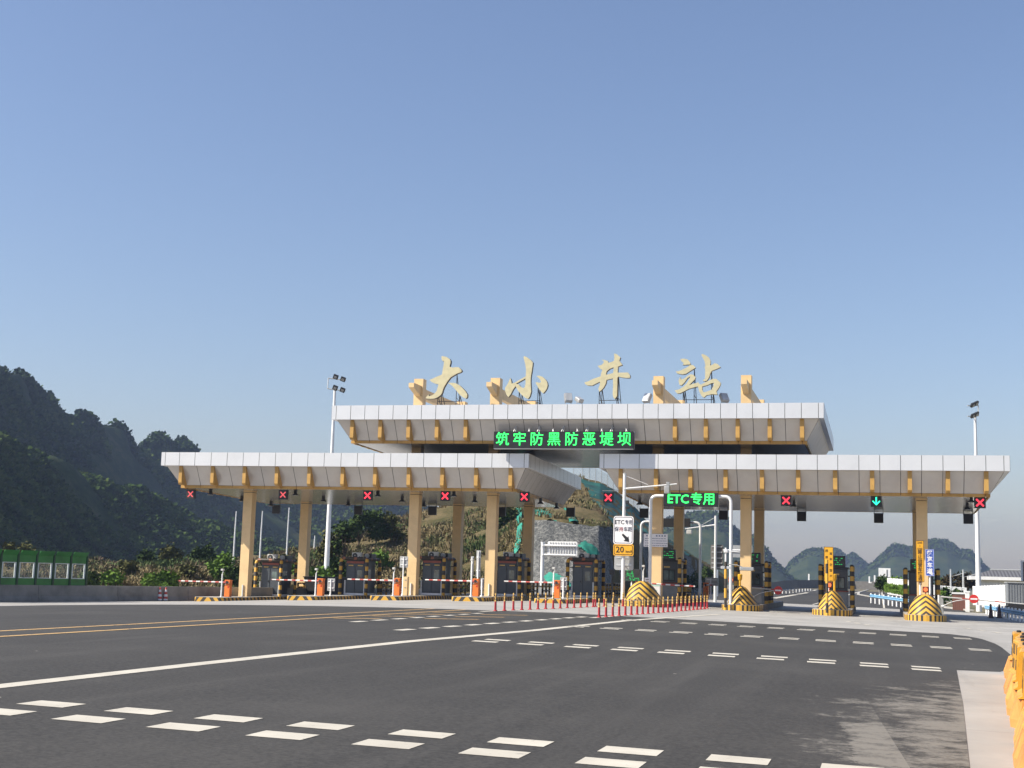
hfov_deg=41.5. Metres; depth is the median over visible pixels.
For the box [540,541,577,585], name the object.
road sign
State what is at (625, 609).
lane post
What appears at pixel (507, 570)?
toll booth
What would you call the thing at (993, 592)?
panel fence
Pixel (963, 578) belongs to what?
street lamp
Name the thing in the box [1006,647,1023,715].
water barrier
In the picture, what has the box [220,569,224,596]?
camera post
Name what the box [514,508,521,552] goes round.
slope net
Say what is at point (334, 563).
shrub
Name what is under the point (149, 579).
shrub
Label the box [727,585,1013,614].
ground
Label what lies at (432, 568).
toll booth
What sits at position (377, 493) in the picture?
canopy floodlight
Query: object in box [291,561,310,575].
shrub
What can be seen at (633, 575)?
information display
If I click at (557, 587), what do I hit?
barrier gate
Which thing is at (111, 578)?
shrub
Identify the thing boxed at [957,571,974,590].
tree
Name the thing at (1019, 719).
water barrier
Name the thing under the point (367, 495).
lane signal
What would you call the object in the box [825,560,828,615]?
striped pole
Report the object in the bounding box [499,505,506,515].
hanging signal box
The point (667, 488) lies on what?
sign mast
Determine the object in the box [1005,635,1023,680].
water barrier
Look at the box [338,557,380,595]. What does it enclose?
pipe guard
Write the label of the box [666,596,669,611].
lane post
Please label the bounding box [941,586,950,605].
shrub
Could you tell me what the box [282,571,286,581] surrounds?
window
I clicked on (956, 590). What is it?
shrub
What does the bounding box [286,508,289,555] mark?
slim pole
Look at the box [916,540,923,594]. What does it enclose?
lane sign
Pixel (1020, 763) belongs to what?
water barrier
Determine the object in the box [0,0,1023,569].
sky
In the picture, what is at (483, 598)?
toll island
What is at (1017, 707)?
water barrier
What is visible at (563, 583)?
notice board
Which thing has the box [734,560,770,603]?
pipe guard
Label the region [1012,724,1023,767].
water barrier
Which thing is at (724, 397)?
roof floodlight
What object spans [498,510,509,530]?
shrub
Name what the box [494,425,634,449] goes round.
led message board
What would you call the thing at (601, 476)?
fence
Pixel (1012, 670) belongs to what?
water barrier
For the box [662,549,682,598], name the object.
toll booth
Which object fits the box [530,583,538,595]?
guard rail
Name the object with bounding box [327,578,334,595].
notice board
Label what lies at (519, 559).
pipe guard
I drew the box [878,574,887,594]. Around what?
tree
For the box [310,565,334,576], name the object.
shrub
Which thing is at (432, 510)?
hanging signal box
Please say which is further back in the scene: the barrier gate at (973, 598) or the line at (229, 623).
the barrier gate at (973, 598)
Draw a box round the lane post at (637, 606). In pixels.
[636,597,638,614]
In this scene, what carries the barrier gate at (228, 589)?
on the toll island at (216, 598)
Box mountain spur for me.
[0,444,265,558]
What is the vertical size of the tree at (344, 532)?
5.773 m
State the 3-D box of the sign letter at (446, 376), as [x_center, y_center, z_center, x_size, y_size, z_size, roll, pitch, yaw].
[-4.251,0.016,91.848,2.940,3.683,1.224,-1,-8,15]
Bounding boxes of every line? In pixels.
[0,609,492,636]
[0,614,721,687]
[480,591,884,617]
[774,590,814,597]
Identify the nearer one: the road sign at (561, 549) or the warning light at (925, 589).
the warning light at (925, 589)
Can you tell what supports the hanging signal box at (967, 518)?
hanging from the toll canopy at (919, 487)
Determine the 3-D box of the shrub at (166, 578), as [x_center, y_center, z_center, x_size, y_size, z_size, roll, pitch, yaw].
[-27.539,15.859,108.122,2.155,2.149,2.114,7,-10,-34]
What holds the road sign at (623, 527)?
attached to the sign mast at (667, 488)
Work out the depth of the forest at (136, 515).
428.36 m
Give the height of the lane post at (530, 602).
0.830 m
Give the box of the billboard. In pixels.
[879,568,890,600]
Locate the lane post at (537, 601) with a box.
[536,593,538,608]
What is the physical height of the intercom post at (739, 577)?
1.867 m
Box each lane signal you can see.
[186,488,195,498]
[278,489,288,499]
[363,491,372,500]
[440,491,450,500]
[519,491,529,501]
[603,490,617,502]
[781,495,791,505]
[871,496,881,506]
[974,497,985,507]
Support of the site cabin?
on the concrete apron
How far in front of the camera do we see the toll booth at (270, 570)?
99.51 m
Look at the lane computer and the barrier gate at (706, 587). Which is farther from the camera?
the barrier gate at (706, 587)
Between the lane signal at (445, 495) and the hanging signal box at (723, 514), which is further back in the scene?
the hanging signal box at (723, 514)
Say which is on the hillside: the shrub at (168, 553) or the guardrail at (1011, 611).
the shrub at (168, 553)
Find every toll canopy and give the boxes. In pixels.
[161,452,580,597]
[331,375,833,467]
[599,454,1009,597]
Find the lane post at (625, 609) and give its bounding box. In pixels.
[624,598,627,615]
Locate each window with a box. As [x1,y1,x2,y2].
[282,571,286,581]
[663,569,674,580]
[752,573,759,584]
[832,577,844,588]
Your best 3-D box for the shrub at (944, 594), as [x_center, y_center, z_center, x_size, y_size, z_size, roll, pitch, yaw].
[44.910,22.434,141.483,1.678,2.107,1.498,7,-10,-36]
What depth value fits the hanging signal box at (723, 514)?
97.58 m
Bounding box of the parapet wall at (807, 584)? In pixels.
[771,580,881,589]
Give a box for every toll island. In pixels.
[195,596,286,600]
[287,593,401,599]
[370,593,483,599]
[452,594,564,601]
[534,596,625,603]
[621,581,706,606]
[722,586,782,611]
[812,590,855,615]
[900,594,946,621]
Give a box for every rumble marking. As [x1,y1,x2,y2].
[0,700,877,767]
[474,639,940,670]
[566,625,988,650]
[625,619,969,638]
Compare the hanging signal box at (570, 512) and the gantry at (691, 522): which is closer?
the hanging signal box at (570, 512)
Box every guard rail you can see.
[297,582,305,587]
[380,581,392,594]
[456,581,465,594]
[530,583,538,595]
[541,583,550,595]
[605,583,610,596]
[613,583,620,596]
[687,584,691,598]
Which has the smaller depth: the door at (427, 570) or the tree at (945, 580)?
the door at (427, 570)
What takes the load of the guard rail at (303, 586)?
on the toll island at (216, 598)
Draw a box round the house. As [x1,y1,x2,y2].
[967,569,1023,607]
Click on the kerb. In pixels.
(858, 593)
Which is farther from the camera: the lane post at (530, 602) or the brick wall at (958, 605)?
the brick wall at (958, 605)
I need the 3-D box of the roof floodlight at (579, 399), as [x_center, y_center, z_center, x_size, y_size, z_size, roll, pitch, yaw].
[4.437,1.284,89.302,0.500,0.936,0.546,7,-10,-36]
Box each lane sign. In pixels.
[824,547,833,590]
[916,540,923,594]
[925,549,933,594]
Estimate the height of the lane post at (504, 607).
0.830 m
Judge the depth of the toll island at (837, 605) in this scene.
80.82 m
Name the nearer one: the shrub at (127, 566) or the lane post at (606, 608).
the lane post at (606, 608)
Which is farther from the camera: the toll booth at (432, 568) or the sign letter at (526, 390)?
the toll booth at (432, 568)
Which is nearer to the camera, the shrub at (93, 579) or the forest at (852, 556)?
the shrub at (93, 579)
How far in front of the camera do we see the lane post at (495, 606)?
61.83 m
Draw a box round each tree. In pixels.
[313,530,340,561]
[330,518,363,558]
[349,509,377,544]
[366,507,392,543]
[379,510,407,542]
[687,571,702,592]
[696,563,713,581]
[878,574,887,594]
[940,574,956,586]
[952,571,961,586]
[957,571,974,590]
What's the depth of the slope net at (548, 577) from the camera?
130.51 m
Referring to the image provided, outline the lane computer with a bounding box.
[652,585,660,595]
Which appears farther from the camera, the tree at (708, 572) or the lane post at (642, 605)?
the tree at (708, 572)
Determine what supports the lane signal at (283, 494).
hanging from the toll canopy at (492, 482)
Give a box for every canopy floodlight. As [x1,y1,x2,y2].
[375,490,380,496]
[963,503,970,509]
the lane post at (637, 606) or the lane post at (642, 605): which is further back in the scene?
the lane post at (642, 605)
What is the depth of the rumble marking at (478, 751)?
14.77 m
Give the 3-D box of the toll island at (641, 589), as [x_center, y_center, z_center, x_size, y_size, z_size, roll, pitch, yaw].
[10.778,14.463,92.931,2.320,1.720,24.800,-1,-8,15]
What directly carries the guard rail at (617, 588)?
on the toll island at (563, 600)
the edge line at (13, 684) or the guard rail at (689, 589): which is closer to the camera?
the edge line at (13, 684)
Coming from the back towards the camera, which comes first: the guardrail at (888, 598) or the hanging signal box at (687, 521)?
the guardrail at (888, 598)
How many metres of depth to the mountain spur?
450.29 m
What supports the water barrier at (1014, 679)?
on the concrete apron
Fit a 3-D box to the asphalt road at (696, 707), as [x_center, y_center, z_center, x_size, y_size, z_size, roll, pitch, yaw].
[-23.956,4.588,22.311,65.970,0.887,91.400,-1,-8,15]
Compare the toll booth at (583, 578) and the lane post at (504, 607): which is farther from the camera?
the toll booth at (583, 578)
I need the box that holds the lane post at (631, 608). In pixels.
[629,597,632,614]
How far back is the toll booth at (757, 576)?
89.99 m
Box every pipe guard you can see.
[253,558,297,596]
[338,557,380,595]
[420,556,456,595]
[498,556,530,595]
[565,557,604,597]
[648,557,686,598]
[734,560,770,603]
[818,564,854,607]
[903,568,940,611]
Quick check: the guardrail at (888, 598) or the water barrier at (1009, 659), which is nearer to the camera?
the water barrier at (1009, 659)
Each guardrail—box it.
[774,589,810,593]
[870,593,908,606]
[984,604,1023,622]
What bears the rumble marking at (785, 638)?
on the asphalt road at (696, 707)
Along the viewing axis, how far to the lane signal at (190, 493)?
95.39 m
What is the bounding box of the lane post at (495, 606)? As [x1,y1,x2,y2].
[493,593,496,610]
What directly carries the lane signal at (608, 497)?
hanging from the toll canopy at (919, 487)
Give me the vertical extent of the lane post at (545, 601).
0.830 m
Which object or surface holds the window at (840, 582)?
in the toll booth at (840, 570)
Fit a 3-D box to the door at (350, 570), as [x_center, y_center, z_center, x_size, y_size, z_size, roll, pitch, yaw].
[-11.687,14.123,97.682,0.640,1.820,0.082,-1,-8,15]
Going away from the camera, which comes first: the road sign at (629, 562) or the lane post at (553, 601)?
the lane post at (553, 601)
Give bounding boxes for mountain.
[0,374,427,547]
[663,512,789,584]
[788,550,823,579]
[833,552,862,580]
[858,544,983,589]
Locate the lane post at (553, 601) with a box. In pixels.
[551,592,554,608]
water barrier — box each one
[1003,638,1023,693]
[1004,630,1023,678]
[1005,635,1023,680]
[1005,642,1023,705]
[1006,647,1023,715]
[1010,653,1023,727]
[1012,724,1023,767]
[1013,710,1023,748]
[1014,707,1023,732]
[1017,748,1023,767]
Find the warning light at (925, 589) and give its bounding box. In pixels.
[923,587,928,593]
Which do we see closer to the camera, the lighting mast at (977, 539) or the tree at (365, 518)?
the lighting mast at (977, 539)
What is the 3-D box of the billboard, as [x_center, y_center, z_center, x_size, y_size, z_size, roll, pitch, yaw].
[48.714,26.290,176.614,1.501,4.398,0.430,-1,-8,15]
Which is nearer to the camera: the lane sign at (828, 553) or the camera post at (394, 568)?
the lane sign at (828, 553)
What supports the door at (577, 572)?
in the toll booth at (583, 578)
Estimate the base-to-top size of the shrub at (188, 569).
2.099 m
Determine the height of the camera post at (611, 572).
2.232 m
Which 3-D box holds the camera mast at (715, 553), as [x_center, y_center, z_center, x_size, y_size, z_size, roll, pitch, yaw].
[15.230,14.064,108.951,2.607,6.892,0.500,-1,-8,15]
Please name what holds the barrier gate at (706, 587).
on the toll island at (641, 589)
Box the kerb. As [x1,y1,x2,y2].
[857,590,908,603]
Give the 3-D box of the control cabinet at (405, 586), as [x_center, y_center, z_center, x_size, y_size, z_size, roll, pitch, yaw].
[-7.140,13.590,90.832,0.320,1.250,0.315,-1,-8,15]
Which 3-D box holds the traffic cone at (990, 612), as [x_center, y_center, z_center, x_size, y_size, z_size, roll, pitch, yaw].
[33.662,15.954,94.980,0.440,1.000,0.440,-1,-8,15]
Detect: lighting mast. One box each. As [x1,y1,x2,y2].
[324,374,345,572]
[967,401,981,611]
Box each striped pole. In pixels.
[721,548,753,609]
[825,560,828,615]
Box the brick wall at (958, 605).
[952,592,964,610]
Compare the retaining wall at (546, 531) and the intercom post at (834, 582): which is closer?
the intercom post at (834, 582)
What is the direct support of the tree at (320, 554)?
on the hillside
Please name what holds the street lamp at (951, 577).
on the ground at (972, 606)
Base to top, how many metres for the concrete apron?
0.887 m
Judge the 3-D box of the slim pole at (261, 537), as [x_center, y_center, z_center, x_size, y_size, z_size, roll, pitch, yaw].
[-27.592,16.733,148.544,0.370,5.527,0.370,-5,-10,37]
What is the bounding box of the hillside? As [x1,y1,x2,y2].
[3,477,723,594]
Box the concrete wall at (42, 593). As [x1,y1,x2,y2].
[0,585,419,601]
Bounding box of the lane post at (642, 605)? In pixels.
[641,597,643,613]
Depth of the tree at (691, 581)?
193.66 m
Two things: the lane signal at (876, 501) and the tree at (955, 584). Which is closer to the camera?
the lane signal at (876, 501)
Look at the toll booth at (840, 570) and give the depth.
88.25 m
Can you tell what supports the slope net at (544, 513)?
on the hillside
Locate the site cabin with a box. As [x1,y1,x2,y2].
[1004,582,1023,610]
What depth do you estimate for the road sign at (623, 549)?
83.71 m
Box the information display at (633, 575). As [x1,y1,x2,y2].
[625,569,640,584]
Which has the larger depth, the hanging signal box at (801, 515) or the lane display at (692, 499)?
the hanging signal box at (801, 515)
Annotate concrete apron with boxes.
[0,596,1023,767]
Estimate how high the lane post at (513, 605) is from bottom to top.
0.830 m
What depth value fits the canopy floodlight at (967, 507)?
86.30 m
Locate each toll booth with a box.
[259,554,293,595]
[343,552,375,594]
[420,552,452,594]
[497,552,525,595]
[571,553,599,597]
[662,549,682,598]
[739,553,763,603]
[823,556,848,607]
[908,559,934,606]
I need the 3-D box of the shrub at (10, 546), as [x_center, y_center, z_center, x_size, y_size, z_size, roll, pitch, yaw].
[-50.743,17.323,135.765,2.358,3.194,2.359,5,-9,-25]
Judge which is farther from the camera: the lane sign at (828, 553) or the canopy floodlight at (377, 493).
the canopy floodlight at (377, 493)
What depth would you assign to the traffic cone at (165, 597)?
89.70 m
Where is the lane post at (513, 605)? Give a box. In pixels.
[512,593,514,610]
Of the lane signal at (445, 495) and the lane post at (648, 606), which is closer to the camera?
the lane post at (648, 606)
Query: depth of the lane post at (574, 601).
73.01 m
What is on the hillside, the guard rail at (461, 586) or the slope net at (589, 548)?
the slope net at (589, 548)
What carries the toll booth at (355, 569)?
on the toll island at (316, 597)
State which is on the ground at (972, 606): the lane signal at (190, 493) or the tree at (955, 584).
the tree at (955, 584)
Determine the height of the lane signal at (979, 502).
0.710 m
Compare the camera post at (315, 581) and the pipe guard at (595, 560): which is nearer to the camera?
the camera post at (315, 581)
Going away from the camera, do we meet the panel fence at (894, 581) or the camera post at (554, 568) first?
the camera post at (554, 568)
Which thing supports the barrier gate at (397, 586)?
on the toll island at (401, 597)
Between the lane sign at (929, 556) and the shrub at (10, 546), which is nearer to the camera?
the lane sign at (929, 556)
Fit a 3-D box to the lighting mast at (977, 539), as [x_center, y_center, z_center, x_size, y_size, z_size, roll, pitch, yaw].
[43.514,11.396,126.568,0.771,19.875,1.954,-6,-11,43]
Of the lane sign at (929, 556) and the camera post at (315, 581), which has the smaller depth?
the lane sign at (929, 556)
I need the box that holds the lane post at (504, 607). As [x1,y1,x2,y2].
[502,593,506,610]
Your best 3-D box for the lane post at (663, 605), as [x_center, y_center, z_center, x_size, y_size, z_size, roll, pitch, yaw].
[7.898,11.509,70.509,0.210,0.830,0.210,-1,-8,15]
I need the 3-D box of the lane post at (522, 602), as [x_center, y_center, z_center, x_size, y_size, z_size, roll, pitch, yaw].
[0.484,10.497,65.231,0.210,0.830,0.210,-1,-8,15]
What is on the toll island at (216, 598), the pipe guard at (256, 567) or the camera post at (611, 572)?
the pipe guard at (256, 567)
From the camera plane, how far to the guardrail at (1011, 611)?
93.87 m
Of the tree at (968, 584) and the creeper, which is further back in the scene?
the tree at (968, 584)
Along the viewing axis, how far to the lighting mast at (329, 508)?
125.34 m
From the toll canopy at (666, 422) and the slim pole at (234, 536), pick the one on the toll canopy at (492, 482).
the toll canopy at (666, 422)
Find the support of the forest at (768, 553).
on the mountain at (691, 543)
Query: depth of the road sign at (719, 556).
108.76 m
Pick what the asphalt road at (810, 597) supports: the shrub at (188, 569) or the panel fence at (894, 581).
the panel fence at (894, 581)
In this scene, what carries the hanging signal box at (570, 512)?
hanging from the toll canopy at (492, 482)
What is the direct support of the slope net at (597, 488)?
on the hillside
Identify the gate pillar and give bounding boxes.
[964,591,969,611]
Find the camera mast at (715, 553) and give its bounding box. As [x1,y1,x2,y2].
[685,516,716,601]
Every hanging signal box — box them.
[272,505,280,513]
[354,503,362,514]
[428,504,436,514]
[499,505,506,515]
[566,506,574,516]
[639,508,648,517]
[663,518,673,526]
[684,518,690,526]
[719,509,727,519]
[797,510,805,520]
[874,513,883,522]
[963,512,972,523]
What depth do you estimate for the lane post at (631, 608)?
63.58 m
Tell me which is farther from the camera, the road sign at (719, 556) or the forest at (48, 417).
the forest at (48, 417)
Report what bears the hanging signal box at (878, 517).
hanging from the toll canopy at (919, 487)
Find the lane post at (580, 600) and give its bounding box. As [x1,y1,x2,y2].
[579,592,581,607]
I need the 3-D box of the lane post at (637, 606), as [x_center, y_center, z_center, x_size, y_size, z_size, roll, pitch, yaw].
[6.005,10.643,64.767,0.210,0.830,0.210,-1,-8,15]
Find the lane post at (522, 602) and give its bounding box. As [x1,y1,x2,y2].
[520,593,523,609]
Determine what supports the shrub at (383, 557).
on the hillside
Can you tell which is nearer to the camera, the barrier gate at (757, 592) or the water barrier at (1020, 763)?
the water barrier at (1020, 763)
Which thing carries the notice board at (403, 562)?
on the toll island at (401, 597)
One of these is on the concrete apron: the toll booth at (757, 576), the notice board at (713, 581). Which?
the notice board at (713, 581)
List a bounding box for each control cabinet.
[403,577,408,595]
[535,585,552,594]
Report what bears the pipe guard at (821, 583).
on the toll island at (837, 605)
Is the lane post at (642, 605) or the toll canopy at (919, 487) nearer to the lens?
the lane post at (642, 605)
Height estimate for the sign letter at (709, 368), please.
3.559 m
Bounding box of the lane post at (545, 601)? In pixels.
[544,593,547,608]
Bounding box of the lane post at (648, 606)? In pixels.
[646,597,649,613]
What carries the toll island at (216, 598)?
on the concrete apron
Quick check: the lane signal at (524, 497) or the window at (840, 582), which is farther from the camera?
the lane signal at (524, 497)
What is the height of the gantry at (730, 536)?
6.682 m
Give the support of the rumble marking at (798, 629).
on the asphalt road at (696, 707)
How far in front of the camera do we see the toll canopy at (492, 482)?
92.93 m
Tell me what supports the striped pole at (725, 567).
on the concrete apron
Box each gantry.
[639,520,702,597]
[648,494,732,604]
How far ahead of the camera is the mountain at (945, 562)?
2062.76 m
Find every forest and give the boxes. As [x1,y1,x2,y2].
[0,365,424,549]
[0,430,283,561]
[663,510,798,579]
[785,546,835,570]
[833,547,868,568]
[855,538,989,580]
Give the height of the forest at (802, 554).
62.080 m
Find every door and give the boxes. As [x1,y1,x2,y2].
[261,568,269,586]
[346,567,354,591]
[422,566,431,591]
[497,566,506,592]
[573,568,582,593]
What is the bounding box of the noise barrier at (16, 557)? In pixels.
[0,548,88,585]
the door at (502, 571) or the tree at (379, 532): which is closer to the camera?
the door at (502, 571)
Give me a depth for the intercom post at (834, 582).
83.37 m
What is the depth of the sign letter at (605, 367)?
88.44 m
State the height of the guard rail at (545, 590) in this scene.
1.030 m
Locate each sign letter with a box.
[426,356,468,404]
[505,356,548,404]
[585,354,630,403]
[675,354,720,402]
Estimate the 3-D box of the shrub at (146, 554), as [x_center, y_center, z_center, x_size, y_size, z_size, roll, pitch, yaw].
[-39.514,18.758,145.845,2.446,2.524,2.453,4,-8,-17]
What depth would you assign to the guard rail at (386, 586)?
101.09 m
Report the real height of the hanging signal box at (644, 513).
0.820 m
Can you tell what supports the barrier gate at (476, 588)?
on the toll island at (483, 598)
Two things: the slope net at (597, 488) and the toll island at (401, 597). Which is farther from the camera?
the slope net at (597, 488)
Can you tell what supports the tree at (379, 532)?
on the hillside
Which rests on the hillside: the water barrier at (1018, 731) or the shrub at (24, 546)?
the shrub at (24, 546)
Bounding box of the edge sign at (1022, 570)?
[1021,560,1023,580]
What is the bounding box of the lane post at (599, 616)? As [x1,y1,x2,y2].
[597,598,600,617]
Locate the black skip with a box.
[303,576,345,594]
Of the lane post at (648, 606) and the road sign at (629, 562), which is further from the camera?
the road sign at (629, 562)
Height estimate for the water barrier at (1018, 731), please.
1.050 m
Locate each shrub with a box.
[1,542,16,569]
[16,541,36,555]
[77,569,100,585]
[98,568,126,585]
[118,559,140,575]
[135,546,156,561]
[140,572,161,585]
[155,569,180,586]
[158,541,184,563]
[177,563,197,578]
[185,545,206,561]
[200,543,216,560]
[206,551,237,580]
[221,564,239,584]
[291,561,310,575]
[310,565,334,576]
[322,553,346,576]
[371,548,395,569]
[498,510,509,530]
[506,507,518,524]
[874,575,883,589]
[940,588,950,603]
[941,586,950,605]
[949,588,962,602]
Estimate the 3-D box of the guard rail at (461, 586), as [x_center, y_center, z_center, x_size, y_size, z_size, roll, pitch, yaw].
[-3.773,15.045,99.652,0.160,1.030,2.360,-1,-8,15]
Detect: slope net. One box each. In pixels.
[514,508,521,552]
[535,509,556,520]
[544,572,570,585]
[578,541,600,556]
[581,479,691,556]
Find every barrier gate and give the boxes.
[179,580,232,596]
[271,578,324,595]
[347,578,401,595]
[425,579,479,596]
[504,580,560,597]
[635,581,694,586]
[703,583,711,597]
[752,586,794,603]
[937,595,1023,613]
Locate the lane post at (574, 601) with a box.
[572,592,575,607]
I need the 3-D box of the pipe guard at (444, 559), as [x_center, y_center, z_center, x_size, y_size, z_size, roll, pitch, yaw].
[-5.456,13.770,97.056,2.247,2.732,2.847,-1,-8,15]
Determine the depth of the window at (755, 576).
89.97 m
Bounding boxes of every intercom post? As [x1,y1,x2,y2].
[738,574,741,585]
[833,574,836,590]
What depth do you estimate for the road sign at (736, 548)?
147.72 m
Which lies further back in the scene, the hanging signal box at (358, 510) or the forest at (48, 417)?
the forest at (48, 417)
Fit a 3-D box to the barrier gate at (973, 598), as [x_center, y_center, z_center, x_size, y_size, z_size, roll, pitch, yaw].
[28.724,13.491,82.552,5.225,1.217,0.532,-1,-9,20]
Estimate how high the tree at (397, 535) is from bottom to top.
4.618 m
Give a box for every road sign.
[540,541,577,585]
[613,516,633,543]
[613,544,633,555]
[614,556,633,569]
[711,545,722,569]
[717,545,739,595]
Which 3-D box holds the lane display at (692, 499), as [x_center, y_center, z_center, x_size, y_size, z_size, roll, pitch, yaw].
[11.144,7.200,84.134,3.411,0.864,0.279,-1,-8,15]
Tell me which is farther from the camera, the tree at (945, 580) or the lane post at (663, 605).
the tree at (945, 580)
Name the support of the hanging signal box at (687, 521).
attached to the gantry at (691, 522)
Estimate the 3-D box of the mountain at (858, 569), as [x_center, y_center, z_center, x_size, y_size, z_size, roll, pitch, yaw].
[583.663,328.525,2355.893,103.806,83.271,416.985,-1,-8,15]
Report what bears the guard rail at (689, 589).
on the toll island at (641, 589)
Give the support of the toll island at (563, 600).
on the concrete apron
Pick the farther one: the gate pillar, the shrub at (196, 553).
the shrub at (196, 553)
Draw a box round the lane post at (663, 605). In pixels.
[662,596,664,612]
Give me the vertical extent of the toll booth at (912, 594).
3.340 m
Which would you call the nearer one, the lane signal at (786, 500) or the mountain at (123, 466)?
the lane signal at (786, 500)
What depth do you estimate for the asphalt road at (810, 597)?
157.78 m
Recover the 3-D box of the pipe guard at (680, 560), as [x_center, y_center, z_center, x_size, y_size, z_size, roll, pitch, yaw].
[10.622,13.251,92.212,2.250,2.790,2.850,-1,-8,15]
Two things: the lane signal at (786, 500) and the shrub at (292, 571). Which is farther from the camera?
the shrub at (292, 571)
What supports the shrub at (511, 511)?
on the hillside
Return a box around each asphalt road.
[0,605,1010,767]
[615,589,967,612]
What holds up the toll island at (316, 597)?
on the concrete apron
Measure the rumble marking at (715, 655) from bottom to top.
0.209 m
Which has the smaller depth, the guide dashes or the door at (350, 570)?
the guide dashes
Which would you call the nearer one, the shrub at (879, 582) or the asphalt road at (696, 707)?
the asphalt road at (696, 707)
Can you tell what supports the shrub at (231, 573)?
on the hillside
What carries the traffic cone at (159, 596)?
on the concrete apron
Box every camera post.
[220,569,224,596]
[314,568,317,595]
[392,567,395,595]
[470,559,473,596]
[552,567,555,597]
[609,569,614,602]
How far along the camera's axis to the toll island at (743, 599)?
82.72 m
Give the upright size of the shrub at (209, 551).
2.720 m
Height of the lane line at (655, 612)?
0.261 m
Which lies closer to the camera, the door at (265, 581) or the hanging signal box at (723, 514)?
the hanging signal box at (723, 514)
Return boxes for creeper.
[883,582,908,595]
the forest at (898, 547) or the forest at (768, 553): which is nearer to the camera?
the forest at (768, 553)
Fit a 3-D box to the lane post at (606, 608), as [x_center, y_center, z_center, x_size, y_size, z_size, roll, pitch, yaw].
[4.112,9.776,59.025,0.210,0.830,0.210,-1,-8,15]
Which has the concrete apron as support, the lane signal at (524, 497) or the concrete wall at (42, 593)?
the concrete wall at (42, 593)
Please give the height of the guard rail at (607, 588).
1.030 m
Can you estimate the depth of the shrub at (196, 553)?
147.07 m
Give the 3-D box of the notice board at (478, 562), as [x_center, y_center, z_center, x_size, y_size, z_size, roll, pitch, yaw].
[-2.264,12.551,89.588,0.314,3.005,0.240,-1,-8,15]
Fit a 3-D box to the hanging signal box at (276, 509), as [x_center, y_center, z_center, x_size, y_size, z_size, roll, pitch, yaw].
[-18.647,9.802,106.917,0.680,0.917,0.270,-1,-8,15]
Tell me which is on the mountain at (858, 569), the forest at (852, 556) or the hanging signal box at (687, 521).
the forest at (852, 556)
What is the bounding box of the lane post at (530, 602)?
[528,593,531,609]
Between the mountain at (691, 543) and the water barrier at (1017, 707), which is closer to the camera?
the water barrier at (1017, 707)
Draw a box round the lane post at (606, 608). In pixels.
[604,598,607,616]
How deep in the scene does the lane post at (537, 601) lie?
67.42 m
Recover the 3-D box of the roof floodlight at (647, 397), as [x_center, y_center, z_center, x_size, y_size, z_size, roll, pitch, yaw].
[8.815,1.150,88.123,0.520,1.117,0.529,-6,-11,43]
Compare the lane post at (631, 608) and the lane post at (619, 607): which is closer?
the lane post at (619, 607)
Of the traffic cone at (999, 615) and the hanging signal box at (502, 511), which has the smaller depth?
the traffic cone at (999, 615)
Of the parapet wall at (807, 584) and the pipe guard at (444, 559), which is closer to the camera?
the pipe guard at (444, 559)
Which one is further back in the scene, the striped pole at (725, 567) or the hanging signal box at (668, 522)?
the hanging signal box at (668, 522)
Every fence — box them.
[573,468,637,507]
[887,578,908,597]
[933,585,966,601]
[973,585,1005,604]
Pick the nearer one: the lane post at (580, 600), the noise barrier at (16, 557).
the lane post at (580, 600)
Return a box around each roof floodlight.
[564,393,572,403]
[575,396,583,403]
[642,393,652,403]
[719,393,729,402]
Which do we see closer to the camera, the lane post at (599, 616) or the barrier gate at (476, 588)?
the lane post at (599, 616)
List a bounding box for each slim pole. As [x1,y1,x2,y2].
[233,511,236,558]
[259,511,262,561]
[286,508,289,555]
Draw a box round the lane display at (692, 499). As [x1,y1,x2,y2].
[663,492,718,506]
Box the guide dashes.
[351,613,998,632]
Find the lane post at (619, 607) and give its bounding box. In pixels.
[617,598,620,615]
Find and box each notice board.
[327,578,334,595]
[400,556,407,594]
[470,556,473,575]
[476,550,480,578]
[480,578,483,595]
[560,577,566,597]
[644,534,667,546]
[705,578,717,597]
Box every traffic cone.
[158,587,163,600]
[163,587,169,600]
[987,604,993,617]
[996,604,1001,617]
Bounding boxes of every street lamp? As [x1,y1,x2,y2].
[950,569,965,586]
[962,570,974,587]
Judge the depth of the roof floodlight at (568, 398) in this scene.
89.42 m
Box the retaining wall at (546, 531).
[533,520,702,595]
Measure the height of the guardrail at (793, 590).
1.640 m
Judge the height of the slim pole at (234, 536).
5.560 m
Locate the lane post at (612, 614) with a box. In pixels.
[611,598,614,616]
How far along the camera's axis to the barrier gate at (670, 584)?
84.35 m
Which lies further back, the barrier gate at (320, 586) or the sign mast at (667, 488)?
the barrier gate at (320, 586)
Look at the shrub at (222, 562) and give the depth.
121.45 m
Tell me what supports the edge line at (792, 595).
on the asphalt road at (810, 597)
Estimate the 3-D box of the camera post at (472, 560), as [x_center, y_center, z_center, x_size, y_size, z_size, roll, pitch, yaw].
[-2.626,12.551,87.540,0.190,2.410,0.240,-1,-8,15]
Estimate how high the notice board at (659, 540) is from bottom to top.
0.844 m
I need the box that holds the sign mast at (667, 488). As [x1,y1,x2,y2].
[621,473,676,599]
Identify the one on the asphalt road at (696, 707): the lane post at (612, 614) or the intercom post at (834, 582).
the lane post at (612, 614)
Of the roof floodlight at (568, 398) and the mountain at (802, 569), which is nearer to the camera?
the roof floodlight at (568, 398)
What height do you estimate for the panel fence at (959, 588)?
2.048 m

